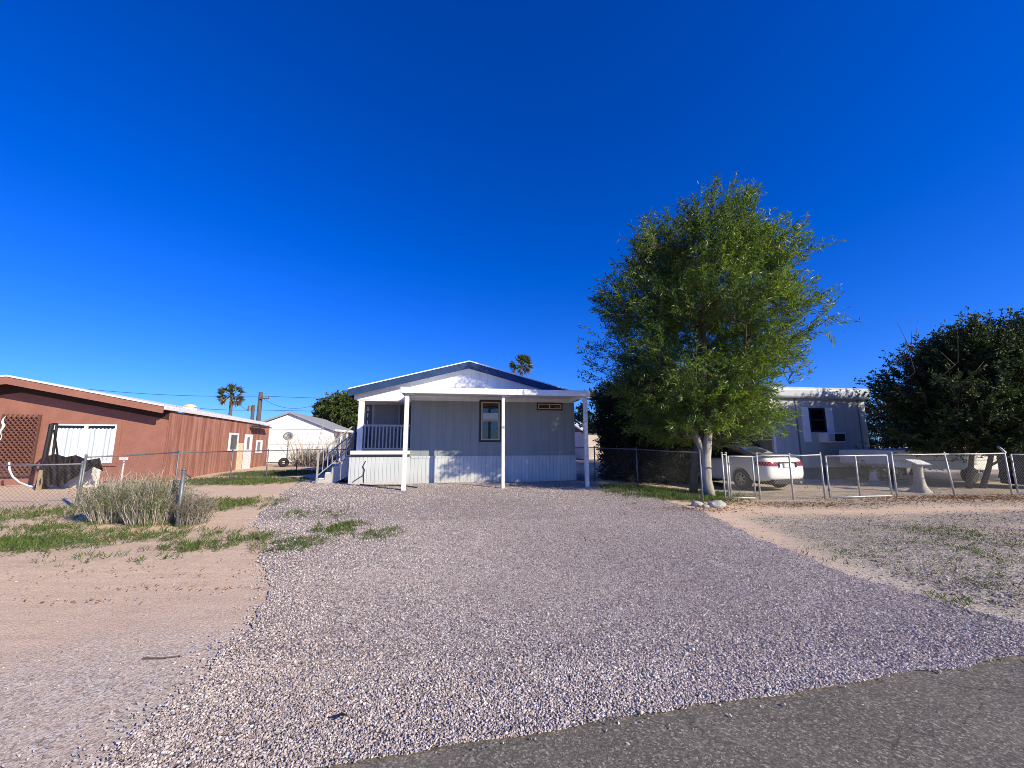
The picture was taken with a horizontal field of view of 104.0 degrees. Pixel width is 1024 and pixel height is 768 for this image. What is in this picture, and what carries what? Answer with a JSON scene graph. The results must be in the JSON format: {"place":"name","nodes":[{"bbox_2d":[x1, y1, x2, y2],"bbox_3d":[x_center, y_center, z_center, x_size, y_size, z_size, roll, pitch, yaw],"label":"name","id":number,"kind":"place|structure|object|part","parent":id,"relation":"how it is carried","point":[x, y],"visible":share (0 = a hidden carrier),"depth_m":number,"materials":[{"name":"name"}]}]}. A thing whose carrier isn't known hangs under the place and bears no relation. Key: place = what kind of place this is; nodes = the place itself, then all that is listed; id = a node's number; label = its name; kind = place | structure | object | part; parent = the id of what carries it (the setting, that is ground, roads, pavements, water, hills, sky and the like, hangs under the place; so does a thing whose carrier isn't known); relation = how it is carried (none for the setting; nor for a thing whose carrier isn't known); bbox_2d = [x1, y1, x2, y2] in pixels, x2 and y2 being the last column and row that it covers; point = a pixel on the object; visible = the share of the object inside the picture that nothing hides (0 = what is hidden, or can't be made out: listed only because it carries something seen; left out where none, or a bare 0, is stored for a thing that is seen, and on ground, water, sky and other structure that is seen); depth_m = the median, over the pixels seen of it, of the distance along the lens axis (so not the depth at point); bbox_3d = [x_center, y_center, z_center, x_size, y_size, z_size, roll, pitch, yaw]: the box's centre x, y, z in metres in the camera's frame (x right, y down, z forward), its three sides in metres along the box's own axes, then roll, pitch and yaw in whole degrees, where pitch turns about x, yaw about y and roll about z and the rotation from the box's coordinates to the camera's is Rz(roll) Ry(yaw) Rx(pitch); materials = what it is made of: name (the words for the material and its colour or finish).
{"place":"outdoors","nodes":[
{"label":"outdoors","id":0,"kind":"place"},
{"bbox_2d":[0,445,1023,767],"bbox_3d":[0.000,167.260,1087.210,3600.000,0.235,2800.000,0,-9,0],"label":"ground","id":1,"kind":"structure","parent":0,"point":[172,623],"depth_m":4.46,"materials":[{"name":"beige sand"}]},
{"bbox_2d":[8,462,33,486],"bbox_3d":[-15.775,2.936,12.905,1.113,0.836,0.052,0,-9,0],"label":"curved pipe","id":2,"kind":"object","parent":1,"relation":"on","point":[12,475],"visible":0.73,"depth_m":12.88,"materials":[{"name":"white paint"}]},
{"bbox_2d":[0,461,83,508],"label":"chain link fence","id":3,"kind":"object","parent":1,"relation":"on","point":[80,473],"visible":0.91,"depth_m":8.89,"materials":[{"name":"metal"}]},
{"bbox_2d":[35,423,101,490],"bbox_3d":[-13.992,2.376,12.463,1.608,2.334,0.979,-1,-9,4],"label":"swing frame","id":4,"kind":"object","parent":1,"relation":"on","point":[51,431],"visible":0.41,"depth_m":12.66,"materials":[{"name":"brown wood"}]},
{"bbox_2d":[34,454,102,489],"bbox_3d":[-13.452,2.716,12.145,2.267,1.158,0.529,0,-9,1],"label":"black tarp","id":5,"kind":"object","parent":4,"relation":"on","point":[55,459],"visible":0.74,"depth_m":12.15,"materials":[{"name":"plastic"}]},
{"bbox_2d":[58,468,166,523],"bbox_3d":[-7.542,2.110,7.737,1.617,1.001,1.516,0,-9,0],"label":"dry shrub","id":6,"kind":"object","parent":1,"relation":"on","point":[95,504],"visible":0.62,"depth_m":7.38,"materials":[{"name":"beige plant"}]},
{"bbox_2d":[119,457,127,483],"bbox_3d":[-10.122,2.498,10.342,0.180,1.192,0.060,0,-9,0],"label":"marker stake","id":7,"kind":"object","parent":1,"relation":"on","point":[123,458],"visible":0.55,"depth_m":10.39,"materials":[{"name":"white paint"}]},
{"bbox_2d":[0,375,271,485],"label":"brown house","id":8,"kind":"structure","parent":1,"relation":"on","point":[93,423],"depth_m":14.68,"materials":[{"name":"wood"}]},
{"bbox_2d":[0,414,41,476],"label":"lattice panel","id":9,"kind":"object","parent":8,"relation":"attached to","point":[31,460],"visible":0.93,"depth_m":13.78,"materials":[{"name":"brown wood"}]},
{"bbox_2d":[49,424,116,462],"bbox_3d":[-15.357,2.129,14.346,1.822,1.383,0.036,2,-9,-16],"label":"window","id":10,"kind":"structure","parent":8,"relation":"in","point":[80,440],"depth_m":14.38,"materials":[{"name":"white paint"}]},
{"bbox_2d":[174,404,196,411],"bbox_3d":[-14.225,1.064,17.384,0.884,0.396,0.490,2,-9,-16],"label":"roof cooler","id":11,"kind":"object","parent":8,"relation":"on","point":[191,406],"visible":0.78,"depth_m":17.30,"materials":[{"name":"white paint"}]},
{"bbox_2d":[227,433,238,450],"bbox_3d":[-14.766,3.085,21.223,0.038,0.960,1.298,2,-9,-16],"label":"side window","id":12,"kind":"structure","parent":8,"relation":"in","point":[233,437],"depth_m":21.15,"materials":[{"name":"white paint"}]},
{"bbox_2d":[242,434,252,468],"bbox_3d":[-15.386,3.950,23.281,0.038,2.010,1.242,2,-9,-16],"label":"side door","id":13,"kind":"structure","parent":8,"relation":"in","point":[248,440],"depth_m":23.21,"materials":[{"name":"white paint"}]},
{"bbox_2d":[255,440,262,452],"bbox_3d":[-15.944,3.950,25.238,0.038,0.800,1.164,2,-9,-16],"label":"side window","id":14,"kind":"structure","parent":8,"relation":"in","point":[259,443],"depth_m":25.20,"materials":[{"name":"white paint"}]},
{"bbox_2d":[101,465,199,526],"bbox_3d":[-6.744,2.062,7.558,1.448,1.087,1.372,0,-9,0],"label":"dry shrub","id":15,"kind":"object","parent":1,"relation":"on","point":[146,501],"visible":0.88,"depth_m":7.30,"materials":[{"name":"beige plant"}]},
{"bbox_2d":[143,656,178,658],"bbox_3d":[-2.560,2.002,2.929,0.262,0.010,0.029,1,-9,-8],"label":"twig","id":16,"kind":"object","parent":1,"relation":"on","point":[158,657],"visible":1,"depth_m":2.92,"materials":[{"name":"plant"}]},
{"bbox_2d":[175,468,191,526],"bbox_3d":[-6.085,2.130,7.403,0.074,1.150,0.295,3,-9,-17],"label":"fence post","id":17,"kind":"object","parent":1,"relation":"on","point":[181,489],"visible":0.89,"depth_m":7.30,"materials":[{"name":"metal"}]},
{"bbox_2d":[160,485,228,525],"bbox_3d":[-5.943,2.261,7.513,1.032,0.713,0.877,7,-11,-39],"label":"dry shrub","id":18,"kind":"object","parent":1,"relation":"on","point":[193,510],"visible":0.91,"depth_m":7.38,"materials":[{"name":"beige plant"}]},
{"bbox_2d":[78,449,324,507],"bbox_3d":[-10.059,3.196,15.494,0.142,1.360,13.067,0,-9,-2],"label":"chain link fence","id":19,"kind":"object","parent":1,"relation":"on","point":[152,454],"visible":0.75,"depth_m":12.84,"materials":[{"name":"metal"}]},
{"bbox_2d":[215,382,245,415],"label":"palm tree","id":20,"kind":"object","parent":1,"relation":"on","point":[231,390],"visible":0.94,"depth_m":61.96,"materials":[{"name":"green plant"}]},
{"bbox_2d":[247,405,254,423],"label":"utility pole","id":21,"kind":"object","parent":1,"relation":"on","point":[251,408],"visible":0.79,"depth_m":45.92,"materials":[{"name":"brown wood"}]},
{"bbox_2d":[256,392,268,420],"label":"utility pole","id":22,"kind":"object","parent":1,"relation":"on","point":[259,407],"visible":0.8,"depth_m":51.97,"materials":[{"name":"brown wood"}]},
{"bbox_2d":[89,389,240,396],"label":"power line","id":23,"kind":"object","parent":22,"relation":"attached to","point":[163,394],"visible":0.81,"depth_m":49.52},
{"bbox_2d":[278,458,288,466],"bbox_3d":[-14.317,4.923,25.081,0.613,0.617,0.220,3,-19,-20],"label":"old tyre","id":24,"kind":"object","parent":1,"relation":"on","point":[285,464],"visible":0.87,"depth_m":25.00,"materials":[{"name":"rubber"}]},
{"bbox_2d":[283,432,292,457],"bbox_3d":[-14.955,4.312,26.620,0.618,2.227,0.288,5,-10,-29],"label":"satellite dish","id":25,"kind":"object","parent":1,"relation":"on","point":[285,435],"visible":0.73,"depth_m":26.75,"materials":[{"name":"metal"}]},
{"bbox_2d":[259,411,352,461],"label":"white house","id":26,"kind":"structure","parent":1,"relation":"on","point":[289,421],"depth_m":31.26,"materials":[{"name":"grey"}]},
{"bbox_2d":[286,446,340,466],"bbox_3d":[-12.745,4.558,25.617,3.729,1.404,2.062,-2,-9,11],"label":"bush","id":27,"kind":"object","parent":1,"relation":"on","point":[306,456],"visible":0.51,"depth_m":25.19,"materials":[{"name":"beige plant"}]},
{"bbox_2d":[276,426,352,459],"bbox_3d":[-12.553,3.602,25.511,4.811,2.475,2.246,0,-9,0],"label":"bare bush","id":28,"kind":"object","parent":1,"relation":"on","point":[312,444],"visible":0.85,"depth_m":25.27,"materials":[{"name":"beige plant"}]},
{"bbox_2d":[311,390,358,429],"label":"round tree","id":29,"kind":"object","parent":1,"relation":"on","point":[338,408],"visible":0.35,"depth_m":41.30,"materials":[{"name":"green plant"}]},
{"bbox_2d":[315,426,355,482],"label":"porch steps","id":30,"kind":"structure","parent":1,"relation":"on","point":[338,472],"depth_m":14.23,"materials":[{"name":"white paint"}]},
{"bbox_2d":[326,448,351,468],"bbox_3d":[-9.045,4.133,21.753,2.568,1.313,0.218,-3,-9,21],"label":"chain link fence","id":31,"kind":"object","parent":1,"relation":"on","point":[335,456],"visible":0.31,"depth_m":22.02,"materials":[{"name":"metal"}]},
{"bbox_2d":[348,360,591,490],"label":"manufactured house","id":32,"kind":"structure","parent":1,"relation":"on","point":[469,421],"depth_m":14.79,"materials":[{"name":"white"}]},
{"bbox_2d":[372,405,397,450],"bbox_3d":[-5.008,1.763,15.804,0.916,1.960,0.098,1,-9,-9],"label":"front door","id":33,"kind":"structure","parent":32,"relation":"in","point":[383,414],"depth_m":15.85,"materials":[{"name":"paint"}]},
{"bbox_2d":[479,400,500,441],"bbox_3d":[-0.803,1.381,14.994,0.841,1.570,0.028,1,-9,-9],"label":"window","id":34,"kind":"structure","parent":32,"relation":"in","point":[489,410],"depth_m":14.99,"materials":[{"name":"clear glass"}]},
{"bbox_2d":[537,402,562,410],"bbox_3d":[1.455,0.865,15.422,1.017,0.300,0.028,1,-9,-9],"label":"window","id":35,"kind":"structure","parent":32,"relation":"in","point":[540,405],"depth_m":15.41,"materials":[{"name":"black glass"}]},
{"bbox_2d":[0,469,1023,663],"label":"grass","id":36,"kind":"structure","parent":1,"relation":"on","point":[24,542],"depth_m":6.65,"materials":[{"name":"green plant"}]},
{"bbox_2d":[4,491,1023,604],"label":"fallen leaves","id":37,"kind":"object","parent":1,"relation":"on","point":[969,498],"visible":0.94,"depth_m":10.12,"materials":[{"name":"brown plant"}]},
{"bbox_2d":[508,354,532,375],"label":"palm tree","id":38,"kind":"object","parent":1,"relation":"on","point":[524,358],"visible":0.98,"depth_m":58.76,"materials":[{"name":"green plant"}]},
{"bbox_2d":[575,423,605,459],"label":"house","id":39,"kind":"structure","parent":1,"relation":"on","point":[579,438],"depth_m":37.96,"materials":[{"name":"white paint"}]},
{"bbox_2d":[574,379,627,434],"bbox_3d":[9.327,2.804,30.746,9.612,6.847,8.128,0,-9,0],"label":"backyard tree","id":40,"kind":"object","parent":1,"relation":"on","point":[591,421],"visible":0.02,"depth_m":30.61,"materials":[{"name":"green plant"}]},
{"bbox_2d":[575,446,703,502],"bbox_3d":[3.122,3.086,15.085,0.053,1.490,10.812,3,-9,-17],"label":"chain link fence","id":41,"kind":"object","parent":1,"relation":"on","point":[629,449],"visible":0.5,"depth_m":12.44,"materials":[{"name":"metal"}]},
{"bbox_2d":[592,364,717,483],"bbox_3d":[5.811,1.646,16.529,4.922,5.328,5.206,-4,-9,22],"label":"shade tree","id":42,"kind":"object","parent":1,"relation":"on","point":[610,432],"visible":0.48,"depth_m":15.41,"materials":[{"name":"green plant"}]},
{"bbox_2d":[691,501,702,506],"bbox_3d":[4.359,2.832,9.431,0.240,0.158,0.291,-5,-10,32],"label":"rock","id":43,"kind":"object","parent":1,"relation":"on","point":[696,503],"visible":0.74,"depth_m":9.33,"materials":[{"name":"white stone"}]},
{"bbox_2d":[707,500,725,507],"bbox_3d":[4.748,2.811,9.311,0.394,0.224,0.364,0,-9,0],"label":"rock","id":44,"kind":"object","parent":1,"relation":"on","point":[717,503],"visible":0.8,"depth_m":9.19,"materials":[{"name":"white stone"}]},
{"bbox_2d":[693,373,746,444],"bbox_3d":[8.633,1.730,19.030,4.904,5.372,4.392,0,-9,0],"label":"shade tree","id":45,"kind":"object","parent":1,"relation":"on","point":[728,433],"depth_m":18.16,"materials":[{"name":"green plant"}]},
{"bbox_2d":[721,452,729,498],"bbox_3d":[5.725,2.507,10.723,0.170,1.373,0.055,1,-9,-6],"label":"chain link fence","id":46,"kind":"object","parent":1,"relation":"on","point":[726,472],"visible":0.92,"depth_m":10.73,"materials":[{"name":"metal"}]},
{"bbox_2d":[727,456,756,498],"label":"chain link gate","id":47,"kind":"structure","parent":46,"relation":"attached to","point":[730,483],"depth_m":10.76,"materials":[{"name":"metal"}]},
{"bbox_2d":[606,386,872,478],"bbox_3d":[10.803,2.982,22.888,8.610,4.104,12.462,1,-9,-9],"label":"mobile home","id":48,"kind":"object","parent":1,"relation":"on","point":[833,421],"visible":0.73,"depth_m":17.43,"materials":[{"name":"grey metal"}]},
{"bbox_2d":[808,408,826,431],"bbox_3d":[13.359,1.573,17.486,0.800,1.046,0.028,1,-9,-9],"label":"window","id":49,"kind":"structure","parent":48,"relation":"in","point":[817,418],"depth_m":17.49,"materials":[{"name":"black glass"}]},
{"bbox_2d":[675,445,803,488],"bbox_3d":[7.893,2.938,14.609,1.960,1.432,4.688,3,-9,-17],"label":"parked car","id":50,"kind":"object","parent":1,"relation":"on","point":[716,463],"visible":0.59,"depth_m":12.88,"materials":[{"name":"paint"}]},
{"bbox_3d":[7.265,2.416,14.268,0.135,0.320,1.500,3,-9,-17],"label":"side window","id":51,"kind":"part","parent":50,"relation":"part of","materials":[{"name":"black glass"}]},
{"bbox_3d":[8.255,2.241,13.516,0.920,0.210,0.490,3,-9,-17],"label":"rear window","id":52,"kind":"part","parent":50,"relation":"part of","materials":[{"name":"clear glass"}]},
{"bbox_2d":[755,452,825,499],"bbox_3d":[7.601,2.553,10.902,1.941,1.366,0.055,1,-9,-6],"label":"chain link fence","id":53,"kind":"object","parent":1,"relation":"on","point":[791,472],"visible":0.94,"depth_m":10.91,"materials":[{"name":"metal"}]},
{"bbox_2d":[824,455,892,497],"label":"chain link gate","id":54,"kind":"structure","parent":1,"relation":"on","point":[857,473],"depth_m":10.89,"materials":[{"name":"metal"}]},
{"bbox_2d":[843,476,896,479],"bbox_3d":[15.259,4.003,17.024,2.384,0.116,0.200,1,-9,-7],"label":"timber plank","id":55,"kind":"object","parent":1,"relation":"on","point":[860,478],"visible":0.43,"depth_m":16.86,"materials":[{"name":"brown wood"}]},
{"bbox_2d":[869,472,878,480],"bbox_3d":[13.764,3.562,15.237,0.340,0.430,0.340,0,-9,0],"label":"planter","id":56,"kind":"object","parent":1,"relation":"on","point":[872,477],"visible":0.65,"depth_m":15.16,"materials":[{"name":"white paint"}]},
{"bbox_2d":[854,479,907,485],"bbox_3d":[13.768,3.650,14.861,3.685,0.113,0.200,4,-10,-27],"label":"timber plank","id":57,"kind":"object","parent":1,"relation":"on","point":[879,482],"visible":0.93,"depth_m":14.58,"materials":[{"name":"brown wood"}]},
{"bbox_2d":[846,438,925,479],"bbox_3d":[14.321,3.081,15.477,2.255,1.972,2.012,-4,-9,24],"label":"leafy bush","id":58,"kind":"object","parent":1,"relation":"on","point":[878,469],"visible":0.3,"depth_m":15.51,"materials":[{"name":"green plant"}]},
{"bbox_2d":[839,447,998,482],"bbox_3d":[16.820,3.234,16.152,6.393,1.380,1.980,2,-9,-12],"label":"utility trailer","id":59,"kind":"object","parent":1,"relation":"on","point":[885,451],"visible":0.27,"depth_m":15.26,"materials":[{"name":"grey metal"}]},
{"bbox_2d":[906,464,932,492],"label":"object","id":60,"kind":"object","parent":1,"relation":"on","point":[920,482],"visible":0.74,"depth_m":12.44,"materials":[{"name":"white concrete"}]},
{"bbox_2d":[906,459,929,464],"bbox_3d":[12.740,2.449,12.553,0.440,0.035,0.400,2,10,6],"label":"board","id":61,"kind":"object","parent":60,"relation":"on","point":[917,462],"visible":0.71,"depth_m":12.50,"materials":[{"name":"white paint"}]},
{"bbox_2d":[864,394,983,475],"bbox_3d":[19.480,2.294,19.395,5.923,4.334,4.988,0,-9,0],"label":"shade tree","id":62,"kind":"object","parent":1,"relation":"on","point":[873,417],"visible":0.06,"depth_m":19.26,"materials":[{"name":"green plant"}]},
{"bbox_2d":[852,306,1023,488],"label":"mesquite tree","id":63,"kind":"object","parent":1,"relation":"on","point":[966,391],"visible":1,"depth_m":13.51,"materials":[{"name":"green plant"}]},
{"bbox_2d":[890,451,1012,496],"bbox_3d":[12.530,2.600,11.390,3.708,1.373,0.067,1,-9,-6],"label":"chain link fence","id":64,"kind":"object","parent":1,"relation":"on","point":[949,474],"visible":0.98,"depth_m":11.40,"materials":[{"name":"metal"}]},
{"bbox_2d":[997,452,1023,484],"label":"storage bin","id":65,"kind":"object","parent":1,"relation":"on","point":[1018,459],"visible":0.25,"depth_m":13.62,"materials":[{"name":"grey plastic"}]},
{"bbox_2d":[1010,454,1023,492],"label":"chain link gate","id":66,"kind":"structure","parent":1,"relation":"on","point":[1014,474],"depth_m":11.60,"materials":[{"name":"metal"}]},
{"bbox_2d":[0,0,1023,442],"label":"sky","id":67,"kind":"structure","parent":0,"point":[288,200],"materials":[{"name":"blue"}]},
{"bbox_2d":[0,477,1023,767],"bbox_3d":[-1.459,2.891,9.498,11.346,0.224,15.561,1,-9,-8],"label":"gravel driveway","id":68,"kind":"structure","parent":0,"point":[362,493],"depth_m":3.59,"materials":[{"name":"grey gravel"}]},
{"bbox_2d":[335,712,348,715],"bbox_3d":[-0.961,1.859,2.250,0.078,0.012,0.034,4,-10,-26],"label":"dead leaf","id":69,"kind":"object","parent":68,"relation":"on","point":[341,714],"visible":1,"depth_m":2.25,"materials":[{"name":"black plant"}]},
{"bbox_2d":[360,484,417,487],"bbox_3d":[-4.051,3.327,13.088,2.466,0.045,0.406,-3,-9,20],"label":"garden hose","id":70,"kind":"object","parent":68,"relation":"on","point":[388,485],"visible":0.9,"depth_m":13.08,"materials":[{"name":"rubber"}]},
{"bbox_2d":[575,170,860,495],"bbox_3d":[5.886,-1.822,12.459,8.025,10.348,6.066,0,-9,0],"label":"willow tree","id":71,"kind":"object","parent":68,"relation":"on","point":[677,282],"visible":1,"depth_m":11.48,"materials":[{"name":"green plant"}]},
{"bbox_2d":[317,655,1023,767],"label":"road","id":72,"kind":"structure","parent":0,"point":[900,722],"depth_m":2.16,"materials":[{"name":"grey asphalt"}]}
]}

